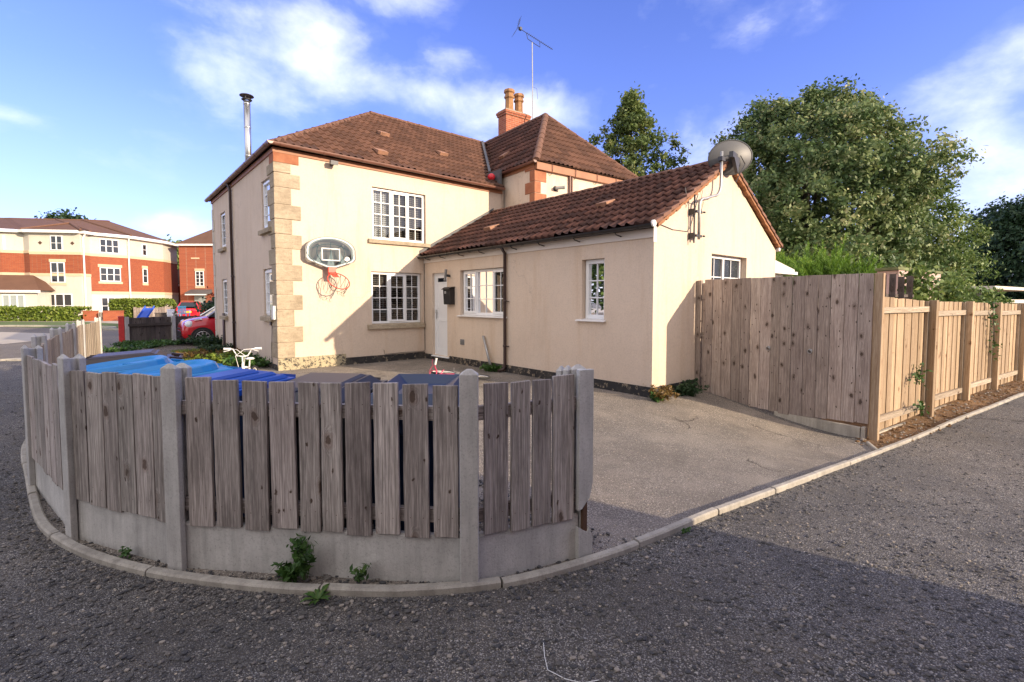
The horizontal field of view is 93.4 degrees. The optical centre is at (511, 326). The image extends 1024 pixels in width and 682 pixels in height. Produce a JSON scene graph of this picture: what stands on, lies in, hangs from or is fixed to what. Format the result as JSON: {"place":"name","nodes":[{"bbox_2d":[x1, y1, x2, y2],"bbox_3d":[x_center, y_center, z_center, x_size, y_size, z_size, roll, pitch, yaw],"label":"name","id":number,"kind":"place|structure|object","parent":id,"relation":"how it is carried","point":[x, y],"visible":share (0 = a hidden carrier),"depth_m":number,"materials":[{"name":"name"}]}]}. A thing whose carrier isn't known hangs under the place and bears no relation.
{"place":"outdoors","nodes":[
{"label":"outdoors","id":0,"kind":"place"},
{"bbox_2d":[0,332,49,343],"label":"pavement","id":1,"kind":"structure","parent":0,"point":[10,337],"depth_m":20.58,"materials":[{"name":"concrete"}]},
{"bbox_2d":[0,327,118,358],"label":"road","id":2,"kind":"structure","parent":0,"point":[13,350],"depth_m":18.55,"materials":[{"name":"asphalt"}]},
{"bbox_2d":[0,218,178,318],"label":"apartment building","id":3,"kind":"structure","parent":0,"point":[63,262],"depth_m":43.98,"materials":[{"name":"paint"}]},
{"bbox_2d":[2,295,24,306],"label":"window","id":4,"kind":"structure","parent":3,"relation":"in","point":[18,300],"depth_m":40.47,"materials":[{"name":"plastic"}]},
{"bbox_2d":[50,235,62,249],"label":"window","id":5,"kind":"structure","parent":3,"relation":"in","point":[56,242],"depth_m":42.77,"materials":[{"name":"plastic"}]},
{"bbox_2d":[49,259,66,284],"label":"window","id":6,"kind":"structure","parent":3,"relation":"in","point":[57,266],"depth_m":42.91,"materials":[{"name":"plastic"}]},
{"bbox_2d":[51,294,72,306],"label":"window","id":7,"kind":"structure","parent":3,"relation":"in","point":[61,300],"depth_m":43.07,"materials":[{"name":"plastic"}]},
{"bbox_2d":[99,238,118,253],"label":"window","id":8,"kind":"structure","parent":3,"relation":"in","point":[105,245],"depth_m":45.35,"materials":[{"name":"plastic"}]},
{"bbox_2d":[98,264,122,283],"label":"window","id":9,"kind":"structure","parent":3,"relation":"in","point":[113,274],"depth_m":45.52,"materials":[{"name":"plastic"}]},
{"bbox_2d":[101,297,121,313],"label":"window","id":10,"kind":"structure","parent":3,"relation":"in","point":[104,300],"depth_m":45.26,"materials":[{"name":"plastic"}]},
{"bbox_2d":[142,244,146,255],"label":"window","id":11,"kind":"structure","parent":3,"relation":"in","point":[144,246],"depth_m":48.47,"materials":[{"name":"plastic"}]},
{"bbox_2d":[142,266,148,284],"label":"window","id":12,"kind":"structure","parent":3,"relation":"in","point":[144,271],"depth_m":48.59,"materials":[{"name":"plastic"}]},
{"bbox_2d":[174,229,213,302],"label":"brick house","id":13,"kind":"structure","parent":0,"point":[196,265],"depth_m":51.75,"materials":[{"name":"orange brick"}]},
{"bbox_2d":[194,269,204,287],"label":"window","id":14,"kind":"structure","parent":13,"relation":"in","point":[199,273],"depth_m":51.77,"materials":[{"name":"plastic"}]},
{"bbox_2d":[194,295,205,302],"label":"door","id":15,"kind":"structure","parent":13,"relation":"in","point":[199,298],"depth_m":51.84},
{"bbox_2d":[37,358,873,584],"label":"driveway","id":16,"kind":"structure","parent":0,"point":[660,464],"depth_m":5.30,"materials":[{"name":"concrete"}]},
{"bbox_2d":[118,546,131,558],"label":"weed clump","id":17,"kind":"object","parent":16,"relation":"on","point":[125,552],"visible":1,"depth_m":2.84,"materials":[{"name":"green plant"}]},
{"bbox_2d":[86,355,183,373],"bbox_3d":[-3.302,0.792,4.171,0.850,1.039,0.620,-3,4,-41],"label":"wheelie bin","id":18,"kind":"object","parent":16,"relation":"on","point":[123,365],"visible":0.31,"depth_m":4.13,"materials":[{"name":"plastic"}]},
{"bbox_2d":[86,349,183,364],"bbox_3d":[-3.702,0.764,4.706,0.840,1.038,0.600,-2,4,-33],"label":"wheelie bin","id":19,"kind":"object","parent":16,"relation":"on","point":[100,358],"visible":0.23,"depth_m":4.56,"materials":[{"name":"plastic"}]},
{"bbox_2d":[120,359,241,376],"bbox_3d":[-2.678,0.809,3.841,0.620,1.039,0.850,2,4,37],"label":"wheelie bin","id":20,"kind":"object","parent":16,"relation":"on","point":[202,367],"visible":0.21,"depth_m":3.85,"materials":[{"name":"plastic"}]},
{"bbox_2d":[224,347,261,369],"bbox_3d":[-4.146,0.727,7.439,0.503,0.827,1.082,-2,4,-31],"label":"bicycle","id":21,"kind":"object","parent":16,"relation":"on","point":[248,358],"visible":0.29,"depth_m":7.25,"materials":[{"name":"metal"}]},
{"bbox_2d":[195,368,295,520],"bbox_3d":[-2.011,0.836,3.393,0.610,1.032,0.840,1,3,26],"label":"wheelie bin","id":22,"kind":"object","parent":16,"relation":"on","point":[240,374],"visible":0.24,"depth_m":3.34,"materials":[{"name":"plastic"}]},
{"bbox_2d":[221,352,271,367],"bbox_3d":[-6.004,0.793,11.326,1.376,0.366,1.430,1,3,12],"label":"weed clump","id":23,"kind":"object","parent":16,"relation":"on","point":[261,361],"visible":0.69,"depth_m":10.94,"materials":[{"name":"green plant"}]},
{"bbox_2d":[270,561,299,582],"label":"weed clump","id":24,"kind":"object","parent":16,"relation":"on","point":[286,572],"visible":0.92,"depth_m":2.60,"materials":[{"name":"green plant"}]},
{"bbox_2d":[286,532,318,579],"bbox_3d":[-1.122,1.230,2.590,0.143,0.273,0.245,-3,4,-41],"label":"weed clump","id":25,"kind":"object","parent":16,"relation":"on","point":[303,566],"visible":0.98,"depth_m":2.56,"materials":[{"name":"green plant"}]},
{"bbox_2d":[268,372,387,527],"bbox_3d":[-1.221,0.846,3.142,0.600,1.038,0.840,0,3,8],"label":"wheelie bin","id":26,"kind":"object","parent":16,"relation":"on","point":[343,378],"visible":0.16,"depth_m":2.99,"materials":[{"name":"plastic"}]},
{"bbox_2d":[41,498,640,583],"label":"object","id":27,"kind":"object","parent":16,"relation":"on","point":[187,570],"visible":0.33,"depth_m":2.81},
{"bbox_2d":[349,563,371,582],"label":"weed clump","id":28,"kind":"object","parent":27,"relation":"on","point":[360,575],"visible":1,"depth_m":2.57,"materials":[{"name":"green plant"}]},
{"bbox_2d":[371,374,459,531],"bbox_3d":[-0.584,0.855,3.150,0.610,1.019,0.840,0,3,3],"label":"wheelie bin","id":29,"kind":"object","parent":16,"relation":"on","point":[430,380],"visible":0.12,"depth_m":2.87,"materials":[{"name":"plastic"}]},
{"bbox_2d":[372,501,530,532],"bbox_3d":[-0.909,1.336,3.595,1.500,0.001,2.670,-3,4,-41],"label":"gravel patch","id":30,"kind":"object","parent":16,"relation":"on","point":[481,523],"depth_m":3.29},
{"bbox_2d":[305,480,609,584],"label":"gravel","id":31,"kind":"structure","parent":30,"relation":"on","point":[326,577],"depth_m":2.65,"materials":[{"name":"gravel"}]},
{"bbox_2d":[429,358,490,378],"bbox_3d":[-1.062,0.922,9.082,1.240,0.630,0.880,4,0,21],"label":"scooter","id":32,"kind":"object","parent":16,"relation":"on","point":[443,371],"visible":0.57,"depth_m":9.16,"materials":[{"name":"metal"}]},
{"bbox_2d":[482,336,491,364],"bbox_3d":[-0.548,0.591,10.697,0.056,0.745,0.421,-2,4,-32],"label":"drainpipe offcut","id":33,"kind":"object","parent":16,"relation":"on","point":[486,350],"visible":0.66,"depth_m":10.69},
{"bbox_2d":[479,362,501,371],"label":"weed clump","id":34,"kind":"object","parent":16,"relation":"on","point":[491,368],"visible":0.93,"depth_m":10.36,"materials":[{"name":"green plant"}]},
{"bbox_2d":[648,391,665,402],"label":"weed clump","id":35,"kind":"object","parent":16,"relation":"on","point":[656,399],"visible":0.69,"depth_m":7.41,"materials":[{"name":"green plant"}]},
{"bbox_2d":[648,385,679,401],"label":"dry plant","id":36,"kind":"object","parent":16,"relation":"on","point":[663,390],"visible":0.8,"depth_m":7.42,"materials":[{"name":"brown plant"}]},
{"bbox_2d":[670,377,709,395],"bbox_3d":[2.853,1.046,8.085,0.737,0.328,0.752,1,3,10],"label":"dark weed","id":37,"kind":"object","parent":16,"relation":"on","point":[689,388],"visible":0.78,"depth_m":7.91,"materials":[{"name":"green plant"}]},
{"bbox_2d":[0,323,1023,681],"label":"ground","id":38,"kind":"structure","parent":0,"point":[922,467],"depth_m":2.44,"materials":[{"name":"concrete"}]},
{"bbox_2d":[0,358,20,360],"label":"kerb","id":39,"kind":"structure","parent":38,"relation":"on","point":[13,359],"depth_m":12.28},
{"bbox_2d":[0,322,117,327],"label":"grass verge","id":40,"kind":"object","parent":38,"relation":"on","point":[45,323],"depth_m":32.26,"materials":[{"name":"plant"}]},
{"bbox_2d":[0,325,117,329],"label":"kerb","id":41,"kind":"structure","parent":38,"relation":"on","point":[109,328],"depth_m":28.12,"materials":[{"name":"concrete"}]},
{"bbox_2d":[31,317,102,363],"bbox_3d":[-6.689,0.608,7.360,0.289,1.276,8.799,-2,4,-38],"label":"picket fence","id":42,"kind":"object","parent":38,"relation":"on","point":[82,338],"visible":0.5,"depth_m":7.88,"materials":[{"name":"wood"}]},
{"bbox_2d":[0,316,175,323],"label":"garden","id":43,"kind":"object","parent":38,"relation":"on","point":[102,321],"visible":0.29,"depth_m":35.51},
{"bbox_2d":[0,305,91,321],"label":"hedge","id":44,"kind":"object","parent":43,"relation":"on","point":[32,313],"visible":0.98,"depth_m":35.61,"materials":[{"name":"green plant"}]},
{"bbox_2d":[34,207,96,232],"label":"background tree","id":45,"kind":"object","parent":43,"relation":"on","point":[62,215],"visible":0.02,"depth_m":66.13,"materials":[{"name":"green plant"}]},
{"bbox_2d":[82,311,98,320],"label":"brick pier","id":46,"kind":"structure","parent":43,"relation":"on","point":[91,315],"depth_m":36.53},
{"bbox_2d":[102,310,123,320],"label":"brick pier","id":47,"kind":"structure","parent":43,"relation":"on","point":[110,315],"depth_m":36.59,"materials":[{"name":"brick"}]},
{"bbox_2d":[108,298,176,317],"bbox_3d":[-30.143,-1.394,39.464,4.337,1.894,2.370,0,3,0],"label":"hedge","id":48,"kind":"object","parent":43,"relation":"on","point":[126,305],"visible":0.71,"depth_m":38.52,"materials":[{"name":"green plant"}]},
{"bbox_2d":[136,305,153,317],"bbox_3d":[-22.811,-0.662,29.916,1.030,1.230,0.549,-3,4,-41],"label":"slide","id":49,"kind":"object","parent":43,"relation":"on","point":[145,312],"visible":0.61,"depth_m":29.89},
{"bbox_2d":[133,306,170,317],"bbox_3d":[-28.636,-1.030,38.412,2.851,1.097,0.032,0,3,-3],"label":"plank fence","id":50,"kind":"object","parent":43,"relation":"on","point":[136,311],"visible":0.45,"depth_m":38.40,"materials":[{"name":"brown wood"}]},
{"bbox_2d":[164,234,181,269],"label":"background tree","id":51,"kind":"object","parent":43,"relation":"on","point":[170,239],"visible":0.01,"depth_m":68.91,"materials":[{"name":"green plant"}]},
{"bbox_2d":[177,270,180,302],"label":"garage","id":52,"kind":"structure","parent":43,"relation":"on","point":[179,286],"depth_m":56.08,"materials":[{"name":"red brick"}]},
{"bbox_2d":[177,306,190,315],"bbox_3d":[-23.311,-0.945,34.276,0.620,0.960,0.565,-1,3,-10],"label":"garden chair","id":53,"kind":"object","parent":43,"relation":"on","point":[182,309],"visible":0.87,"depth_m":34.01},
{"bbox_2d":[176,301,204,315],"bbox_3d":[-26.003,-1.241,39.281,1.880,1.537,3.480,-1,3,-23],"label":"parked car","id":54,"kind":"object","parent":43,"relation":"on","point":[189,305],"visible":0.31,"depth_m":37.89,"materials":[{"name":"red"}]},
{"bbox_2d":[119,340,234,364],"bbox_3d":[-10.328,0.733,15.104,3.206,0.001,10.556,-2,4,-37],"label":"gravel strip","id":55,"kind":"object","parent":38,"relation":"on","point":[166,349],"visible":0.08,"depth_m":15.73,"materials":[{"name":"gravel"}]},
{"bbox_2d":[118,316,124,341],"bbox_3d":[-13.498,0.157,16.679,0.180,1.000,0.170,-3,4,-41],"label":"gate post","id":56,"kind":"object","parent":55,"relation":"on","point":[121,329],"visible":0.82,"depth_m":16.62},
{"bbox_2d":[102,343,149,352],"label":"weed clump","id":57,"kind":"object","parent":55,"relation":"on","point":[123,348],"visible":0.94,"depth_m":14.41,"materials":[{"name":"green plant"}]},
{"bbox_2d":[110,340,152,346],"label":"weed clump","id":58,"kind":"object","parent":55,"relation":"on","point":[120,343],"visible":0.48,"depth_m":16.20,"materials":[{"name":"green plant"}]},
{"bbox_2d":[124,340,171,348],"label":"weed clump","id":59,"kind":"object","parent":55,"relation":"on","point":[153,344],"visible":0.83,"depth_m":15.71,"materials":[{"name":"green plant"}]},
{"bbox_2d":[124,316,198,340],"bbox_3d":[-12.372,0.062,18.780,0.122,0.970,4.652,2,3,27],"label":"fence","id":60,"kind":"object","parent":55,"relation":"on","point":[148,328],"visible":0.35,"depth_m":17.49,"materials":[{"name":"brown wood"}]},
{"bbox_2d":[154,339,190,344],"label":"weed clump","id":61,"kind":"object","parent":55,"relation":"on","point":[178,342],"visible":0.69,"depth_m":16.62,"materials":[{"name":"green plant"}]},
{"bbox_2d":[184,333,222,347],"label":"weed clump","id":62,"kind":"object","parent":55,"relation":"on","point":[205,340],"visible":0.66,"depth_m":15.07,"materials":[{"name":"green plant"}]},
{"bbox_2d":[175,348,240,358],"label":"weed clump","id":63,"kind":"object","parent":55,"relation":"on","point":[204,352],"visible":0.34,"depth_m":12.47,"materials":[{"name":"green plant"}]},
{"bbox_2d":[171,347,257,366],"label":"grass","id":64,"kind":"structure","parent":55,"relation":"on","point":[197,349],"depth_m":12.45,"materials":[{"name":"green plant"}]},
{"bbox_2d":[197,343,232,352],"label":"weed clump","id":65,"kind":"object","parent":55,"relation":"on","point":[216,346],"visible":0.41,"depth_m":13.49,"materials":[{"name":"green plant"}]},
{"bbox_2d":[194,350,251,362],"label":"weed clump","id":66,"kind":"object","parent":55,"relation":"on","point":[218,358],"visible":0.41,"depth_m":11.73,"materials":[{"name":"green plant"}]},
{"bbox_2d":[177,306,215,339],"bbox_3d":[-10.152,-0.111,17.723,3.480,1.537,1.880,-3,4,-41],"label":"parked car","id":67,"kind":"object","parent":38,"relation":"on","point":[200,326],"visible":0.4,"depth_m":16.40,"materials":[{"name":"red"}]},
{"bbox_2d":[193,296,214,315],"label":"shrub","id":68,"kind":"object","parent":38,"relation":"on","point":[205,306],"visible":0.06,"depth_m":20.72,"materials":[{"name":"green plant"}]},
{"bbox_2d":[21,345,593,582],"bbox_3d":[-1.813,0.822,3.087,4.564,1.296,0.803,1,3,14],"label":"picket fence","id":69,"kind":"object","parent":38,"relation":"on","point":[116,460],"visible":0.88,"depth_m":2.68,"materials":[{"name":"wood"}]},
{"bbox_2d":[300,583,330,604],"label":"dandelion plant","id":70,"kind":"object","parent":38,"relation":"on","point":[317,595],"visible":0.99,"depth_m":2.47,"materials":[{"name":"green plant"}]},
{"bbox_2d":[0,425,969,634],"bbox_3d":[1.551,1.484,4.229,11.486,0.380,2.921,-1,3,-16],"label":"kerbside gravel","id":71,"kind":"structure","parent":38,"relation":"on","point":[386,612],"depth_m":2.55,"materials":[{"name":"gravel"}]},
{"bbox_2d":[204,88,798,397],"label":"house","id":72,"kind":"structure","parent":38,"relation":"on","point":[598,267],"depth_m":11.04,"materials":[{"name":"paint"}]},
{"bbox_2d":[217,213,225,252],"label":"window","id":73,"kind":"structure","parent":72,"relation":"in","point":[223,248],"depth_m":14.87,"materials":[{"name":"plastic"}]},
{"bbox_2d":[219,279,227,319],"bbox_3d":[-8.567,-0.851,14.956,0.760,1.274,0.880,-3,4,-41],"label":"window","id":74,"kind":"structure","parent":72,"relation":"in","point":[225,317],"depth_m":15.00,"materials":[{"name":"plastic"}]},
{"bbox_2d":[258,179,270,235],"bbox_3d":[-5.510,-2.689,10.863,0.210,1.214,0.920,-3,4,-41],"label":"window","id":75,"kind":"structure","parent":72,"relation":"in","point":[266,229],"depth_m":11.06,"materials":[{"name":"plastic"}]},
{"bbox_2d":[260,269,273,321],"bbox_3d":[-5.523,-0.708,10.982,0.210,1.184,0.920,-3,4,-41],"label":"window","id":76,"kind":"structure","parent":72,"relation":"in","point":[268,273],"depth_m":11.17,"materials":[{"name":"plastic"}]},
{"bbox_2d":[305,236,355,296],"bbox_3d":[-4.047,-1.345,10.932,1.150,1.377,0.542,-3,4,-41],"label":"basketball hoop","id":77,"kind":"object","parent":72,"relation":"attached to","point":[331,254],"visible":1,"depth_m":10.97,"materials":[{"name":"black plastic"}]},
{"bbox_2d":[367,272,424,329],"bbox_3d":[-3.144,-0.688,12.513,1.570,1.464,0.765,-3,4,-41],"label":"window","id":78,"kind":"structure","parent":72,"relation":"in","point":[395,296],"depth_m":12.50,"materials":[{"name":"plastic"}]},
{"bbox_2d":[368,187,430,247],"bbox_3d":[-3.053,-2.774,12.482,1.710,1.414,0.765,-3,4,-41],"label":"window","id":79,"kind":"structure","parent":72,"relation":"in","point":[397,217],"depth_m":12.38,"materials":[{"name":"plastic"}]},
{"bbox_2d":[435,275,447,353],"bbox_3d":[-1.785,-0.295,12.315,0.098,1.996,0.581,-3,4,-41],"label":"door","id":80,"kind":"structure","parent":72,"relation":"in","point":[441,308],"depth_m":12.38,"materials":[{"name":"plastic"}]},
{"bbox_2d":[441,287,454,303],"bbox_3d":[-1.556,-0.742,11.773,0.183,0.430,0.330,-3,4,-41],"label":"mailbox","id":81,"kind":"object","parent":72,"relation":"attached to","point":[448,295],"visible":1,"depth_m":11.70,"materials":[{"name":"black plastic"}]},
{"bbox_2d":[457,268,506,317],"bbox_3d":[-0.442,-0.775,11.105,0.780,1.142,1.820,-3,4,-41],"label":"window","id":82,"kind":"structure","parent":72,"relation":"in","point":[483,288],"depth_m":11.15,"materials":[{"name":"plastic"}]},
{"bbox_2d":[513,17,552,118],"bbox_3d":[0.811,-9.061,18.568,1.627,5.214,0.400,-1,3,-18],"label":"tv aerial","id":83,"kind":"object","parent":72,"relation":"attached to","point":[519,28],"visible":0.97,"depth_m":18.51,"materials":[{"name":"metal"}]},
{"bbox_2d":[575,259,605,321],"bbox_3d":[1.642,-0.658,8.676,0.780,1.142,0.655,-3,4,-41],"label":"window","id":84,"kind":"structure","parent":72,"relation":"in","point":[594,268],"depth_m":8.56,"materials":[{"name":"plastic"}]},
{"bbox_2d":[661,140,752,242],"bbox_3d":[3.206,-2.386,8.332,2.588,1.953,0.437,-2,4,-33],"label":"satellite dish","id":85,"kind":"object","parent":72,"relation":"attached to","point":[737,155],"visible":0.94,"depth_m":8.72,"materials":[{"name":"metal"}]},
{"bbox_2d":[711,255,740,278],"bbox_3d":[3.863,-0.771,9.496,1.496,1.242,0.622,-3,4,-41],"label":"window","id":86,"kind":"structure","parent":72,"relation":"in","point":[722,267],"depth_m":9.35,"materials":[{"name":"plastic"}]},
{"bbox_2d":[21,392,1023,596],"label":"kerb","id":87,"kind":"structure","parent":38,"relation":"on","point":[47,528],"depth_m":2.75,"materials":[{"name":"concrete"}]},
{"bbox_2d":[543,643,598,681],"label":"wire","id":88,"kind":"object","parent":38,"relation":"on","point":[559,675],"visible":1,"depth_m":1.97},
{"bbox_2d":[586,81,692,176],"bbox_3d":[6.112,-5.710,24.267,9.389,12.185,9.227,-3,4,-41],"label":"birch tree","id":89,"kind":"object","parent":38,"relation":"on","point":[629,118],"visible":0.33,"depth_m":22.83,"materials":[{"name":"green plant"}]},
{"bbox_2d":[695,277,781,411],"bbox_3d":[3.657,0.260,7.907,0.101,2.079,1.373,-2,4,-40],"label":"fence panel","id":90,"kind":"object","parent":38,"relation":"on","point":[730,336],"visible":0.89,"depth_m":7.83,"materials":[{"name":"brown wood"}]},
{"bbox_2d":[775,233,884,337],"bbox_3d":[9.567,-0.926,15.616,6.803,3.869,2.938,-1,3,-14],"label":"conifer shrub","id":91,"kind":"object","parent":38,"relation":"on","point":[807,266],"visible":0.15,"depth_m":14.72,"materials":[{"name":"green plant"}]},
{"bbox_2d":[708,73,987,286],"bbox_3d":[13.591,-5.109,22.112,13.104,11.348,11.827,-3,4,-41],"label":"sycamore tree","id":92,"kind":"object","parent":38,"relation":"on","point":[841,166],"visible":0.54,"depth_m":18.44,"materials":[{"name":"green plant"}]},
{"bbox_2d":[875,267,942,298],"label":"outbuilding","id":93,"kind":"structure","parent":38,"relation":"on","point":[888,271],"depth_m":10.83,"materials":[{"name":"white"}]},
{"bbox_2d":[821,379,1023,448],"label":"soil bed","id":94,"kind":"object","parent":38,"relation":"on","point":[938,417],"visible":0.11,"depth_m":7.67,"materials":[{"name":"soil"}]},
{"bbox_2d":[774,411,866,438],"bbox_3d":[4.471,1.499,7.059,0.100,0.328,1.170,-3,4,-41],"label":"gravel board","id":95,"kind":"object","parent":94,"relation":"on","point":[842,429],"visible":0.57,"depth_m":6.90,"materials":[{"name":"concrete"}]},
{"bbox_2d":[778,273,885,440],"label":"wooden fence panel","id":96,"kind":"structure","parent":95,"relation":"on","point":[810,385],"depth_m":6.83,"materials":[{"name":"brown wood"}]},
{"bbox_2d":[885,274,913,298],"bbox_3d":[6.259,0.242,8.083,2.812,2.230,0.138,-2,4,-36],"label":"trellis","id":97,"kind":"object","parent":94,"relation":"on","point":[900,294],"visible":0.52,"depth_m":8.38,"materials":[{"name":"brown wood"}]},
{"bbox_2d":[913,399,929,415],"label":"bramble","id":98,"kind":"object","parent":94,"relation":"on","point":[919,407],"visible":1,"depth_m":7.22,"materials":[{"name":"green plant"}]},
{"bbox_2d":[854,381,1023,447],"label":"soil clods","id":99,"kind":"object","parent":94,"relation":"on","point":[944,407],"visible":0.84,"depth_m":7.67,"materials":[{"name":"soil"}]},
{"bbox_2d":[867,297,1023,436],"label":"boarded fence","id":100,"kind":"object","parent":94,"relation":"on","point":[948,344],"visible":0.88,"depth_m":8.10,"materials":[{"name":"brown wood"}]},
{"bbox_2d":[908,362,932,389],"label":"bramble","id":101,"kind":"object","parent":100,"relation":"attached to","point":[918,376],"visible":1,"depth_m":7.30,"materials":[{"name":"green plant"}]},
{"bbox_2d":[969,280,1014,303],"bbox_3d":[11.762,-0.472,12.319,4.624,1.392,1.528,-3,4,-41],"label":"climbing plant","id":102,"kind":"object","parent":100,"relation":"attached to","point":[985,296],"visible":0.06,"depth_m":12.17,"materials":[{"name":"green plant"}]},
{"bbox_2d":[986,298,1002,360],"bbox_3d":[9.262,0.074,9.296,0.466,1.224,0.244,-2,4,-32],"label":"ivy strand","id":103,"kind":"object","parent":100,"relation":"attached to","point":[995,316],"visible":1,"depth_m":9.26,"materials":[{"name":"green plant"}]},
{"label":"leaning gate","id":104,"kind":"object","parent":94,"relation":"on","visible":0},
{"bbox_2d":[895,261,951,300],"bbox_3d":[7.870,-0.451,9.373,0.969,1.647,0.829,-1,3,-12],"label":"climbing plant","id":105,"kind":"object","parent":104,"relation":"attached to","point":[921,290],"visible":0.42,"depth_m":9.27,"materials":[{"name":"green plant"}]},
{"bbox_2d":[931,255,989,302],"bbox_3d":[9.699,-0.685,10.563,2.349,1.790,1.191,-3,4,-41],"label":"climbing plant","id":106,"kind":"object","parent":104,"relation":"attached to","point":[954,289],"visible":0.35,"depth_m":10.36,"materials":[{"name":"green plant"}]},
{"bbox_2d":[869,178,1010,293],"bbox_3d":[20.220,-3.548,23.385,5.658,7.940,5.603,-3,4,-41],"label":"maple tree","id":107,"kind":"object","parent":38,"relation":"on","point":[946,218],"visible":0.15,"depth_m":22.07,"materials":[{"name":"green plant"}]},
{"bbox_2d":[949,191,1023,303],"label":"dark tree","id":108,"kind":"object","parent":38,"relation":"on","point":[1007,225],"visible":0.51,"depth_m":38.80,"materials":[{"name":"green plant"}]},
{"bbox_2d":[968,286,1023,302],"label":"garden shed","id":109,"kind":"structure","parent":38,"relation":"on","point":[1005,288],"depth_m":15.59,"materials":[{"name":"white wood"}]},
{"bbox_2d":[0,0,1023,249],"label":"sky","id":110,"kind":"structure","parent":0,"point":[127,113],"materials":[{"name":"blue"}]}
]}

